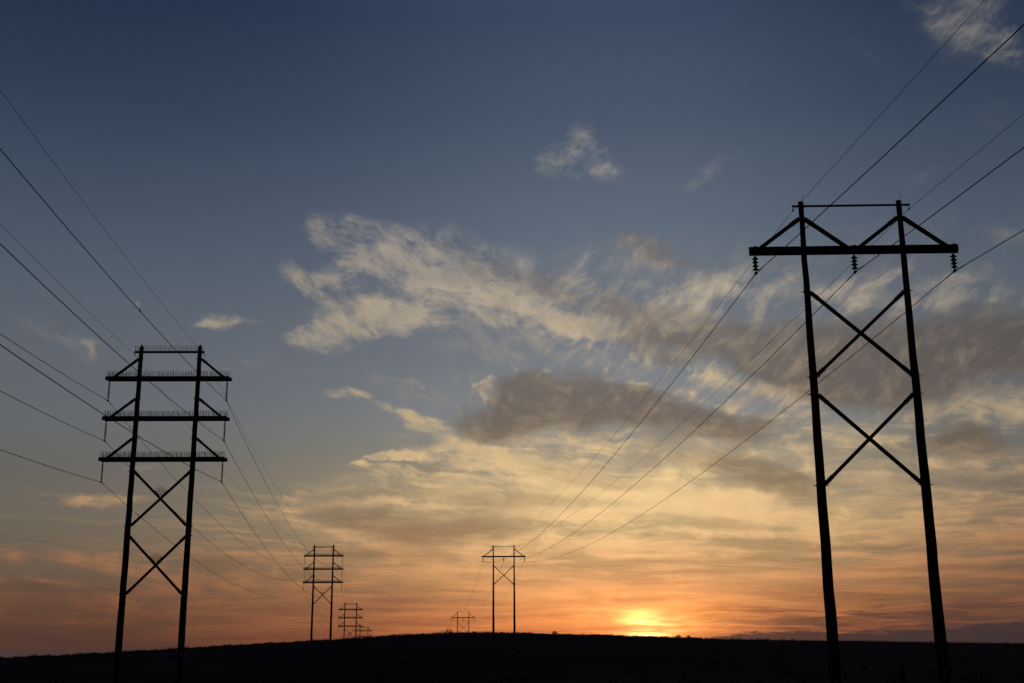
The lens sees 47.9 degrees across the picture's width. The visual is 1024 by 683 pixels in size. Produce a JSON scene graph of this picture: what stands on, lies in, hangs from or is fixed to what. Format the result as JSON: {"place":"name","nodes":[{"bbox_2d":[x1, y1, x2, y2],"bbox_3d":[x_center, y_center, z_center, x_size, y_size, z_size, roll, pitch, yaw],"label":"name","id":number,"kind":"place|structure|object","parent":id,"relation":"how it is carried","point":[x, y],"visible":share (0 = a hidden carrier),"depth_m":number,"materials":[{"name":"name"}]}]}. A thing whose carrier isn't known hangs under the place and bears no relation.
{"place":"outdoors","nodes":[
{"label":"outdoors","id":0,"kind":"place"},
{"bbox_2d":[0,630,1023,682],"bbox_3d":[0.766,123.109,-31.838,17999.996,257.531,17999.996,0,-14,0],"label":"ground","id":1,"kind":"structure","parent":0,"point":[10,674],"depth_m":96.33,"materials":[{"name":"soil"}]},
{"bbox_2d":[98,344,231,682],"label":"power line structure","id":2,"kind":"object","parent":1,"relation":"on","point":[136,418],"visible":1,"depth_m":73.53,"materials":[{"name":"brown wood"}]},
{"bbox_2d":[1,334,335,615],"bbox_3d":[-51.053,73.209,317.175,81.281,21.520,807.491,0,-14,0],"label":"power conductor","id":3,"kind":"object","parent":2,"relation":"attached to","point":[129,426],"visible":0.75,"depth_m":74.98,"materials":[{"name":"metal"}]},
{"bbox_2d":[0,449,338,631],"bbox_3d":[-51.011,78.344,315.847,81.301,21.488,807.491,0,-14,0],"label":"power conductor","id":4,"kind":"object","parent":2,"relation":"hanging from","point":[132,510],"visible":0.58,"depth_m":76.79,"materials":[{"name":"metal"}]},
{"bbox_2d":[0,391,342,634],"bbox_3d":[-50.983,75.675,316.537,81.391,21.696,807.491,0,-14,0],"label":"power conductor","id":5,"kind":"object","parent":2,"relation":"hanging from","point":[119,456],"visible":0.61,"depth_m":68.27,"materials":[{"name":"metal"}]},
{"bbox_2d":[0,90,351,599],"bbox_3d":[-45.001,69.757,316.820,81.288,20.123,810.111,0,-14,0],"label":"static wire","id":6,"kind":"object","parent":2,"relation":"attached to","point":[138,273],"visible":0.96,"depth_m":52.38,"materials":[{"name":"metal"}]},
{"bbox_2d":[0,344,354,630],"bbox_3d":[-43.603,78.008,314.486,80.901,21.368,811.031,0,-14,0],"label":"power conductor","id":7,"kind":"object","parent":2,"relation":"attached to","point":[138,436],"visible":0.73,"depth_m":47.05,"materials":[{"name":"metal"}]},
{"bbox_2d":[0,224,361,633],"bbox_3d":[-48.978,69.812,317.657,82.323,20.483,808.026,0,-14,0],"label":"static wire","id":8,"kind":"object","parent":2,"relation":"attached to","point":[105,327],"visible":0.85,"depth_m":58.08,"materials":[{"name":"metal"}]},
{"bbox_2d":[0,149,363,622],"bbox_3d":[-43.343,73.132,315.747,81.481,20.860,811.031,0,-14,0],"label":"power conductor","id":9,"kind":"object","parent":2,"relation":"attached to","point":[140,311],"visible":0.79,"depth_m":46.63,"materials":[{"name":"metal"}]},
{"bbox_2d":[0,243,363,631],"bbox_3d":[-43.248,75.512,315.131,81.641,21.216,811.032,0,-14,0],"label":"power conductor","id":10,"kind":"object","parent":2,"relation":"attached to","point":[135,369],"visible":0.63,"depth_m":45.47,"materials":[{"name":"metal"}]},
{"bbox_2d":[303,544,343,640],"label":"power line structure","id":11,"kind":"object","parent":1,"relation":"on","point":[332,568],"visible":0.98,"depth_m":233.24,"materials":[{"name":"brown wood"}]},
{"bbox_2d":[338,603,362,639],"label":"power line structure","id":12,"kind":"object","parent":1,"relation":"on","point":[355,626],"visible":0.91,"depth_m":377.69,"materials":[{"name":"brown wood"}]},
{"bbox_2d":[356,626,371,636],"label":"power line structure","id":13,"kind":"object","parent":1,"relation":"on","point":[363,630],"visible":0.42,"depth_m":560.53,"materials":[{"name":"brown wood"}]},
{"bbox_2d":[451,611,474,632],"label":"power line structure","id":14,"kind":"object","parent":1,"relation":"on","point":[457,617],"visible":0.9,"depth_m":385.14,"materials":[{"name":"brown wood"}]},
{"bbox_2d":[482,545,525,638],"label":"power line structure","id":15,"kind":"object","parent":1,"relation":"on","point":[514,620],"visible":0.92,"depth_m":210.20,"materials":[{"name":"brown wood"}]},
{"bbox_2d":[0,633,1023,682],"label":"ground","id":16,"kind":"structure","parent":1,"relation":"on","point":[518,679],"depth_m":78.94,"materials":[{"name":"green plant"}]},
{"bbox_2d":[749,197,958,682],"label":"power line structure","id":17,"kind":"object","parent":1,"relation":"on","point":[902,249],"visible":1,"depth_m":43.05,"materials":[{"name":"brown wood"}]},
{"bbox_2d":[456,0,984,612],"bbox_3d":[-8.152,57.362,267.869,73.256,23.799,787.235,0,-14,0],"label":"static wire","id":18,"kind":"object","parent":17,"relation":"attached to","point":[794,208],"visible":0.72,"depth_m":41.90,"materials":[{"name":"metal"}]},
{"bbox_2d":[449,24,1023,626],"bbox_3d":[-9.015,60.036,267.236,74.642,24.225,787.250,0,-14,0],"label":"power conductor","id":19,"kind":"object","parent":17,"relation":"hanging from","point":[809,224],"visible":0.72,"depth_m":37.26,"materials":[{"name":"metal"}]},
{"bbox_2d":[455,114,1023,631],"bbox_3d":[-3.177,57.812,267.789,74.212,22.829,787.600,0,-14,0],"label":"static wire","id":20,"kind":"object","parent":17,"relation":"attached to","point":[813,300],"visible":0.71,"depth_m":51.06,"materials":[{"name":"metal"}]},
{"bbox_2d":[475,230,1023,620],"bbox_3d":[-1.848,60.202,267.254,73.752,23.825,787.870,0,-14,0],"label":"power conductor","id":21,"kind":"object","parent":17,"relation":"hanging from","point":[822,379],"visible":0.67,"depth_m":55.42,"materials":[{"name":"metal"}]},
{"bbox_2d":[482,147,1023,606],"bbox_3d":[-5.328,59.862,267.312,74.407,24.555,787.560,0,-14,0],"label":"power conductor","id":22,"kind":"object","parent":17,"relation":"hanging from","point":[814,313],"visible":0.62,"depth_m":45.69,"materials":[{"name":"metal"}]},
{"bbox_2d":[0,0,1023,657],"label":"sky","id":23,"kind":"structure","parent":0,"point":[436,256],"materials":[{"name":"blue"}]}
]}

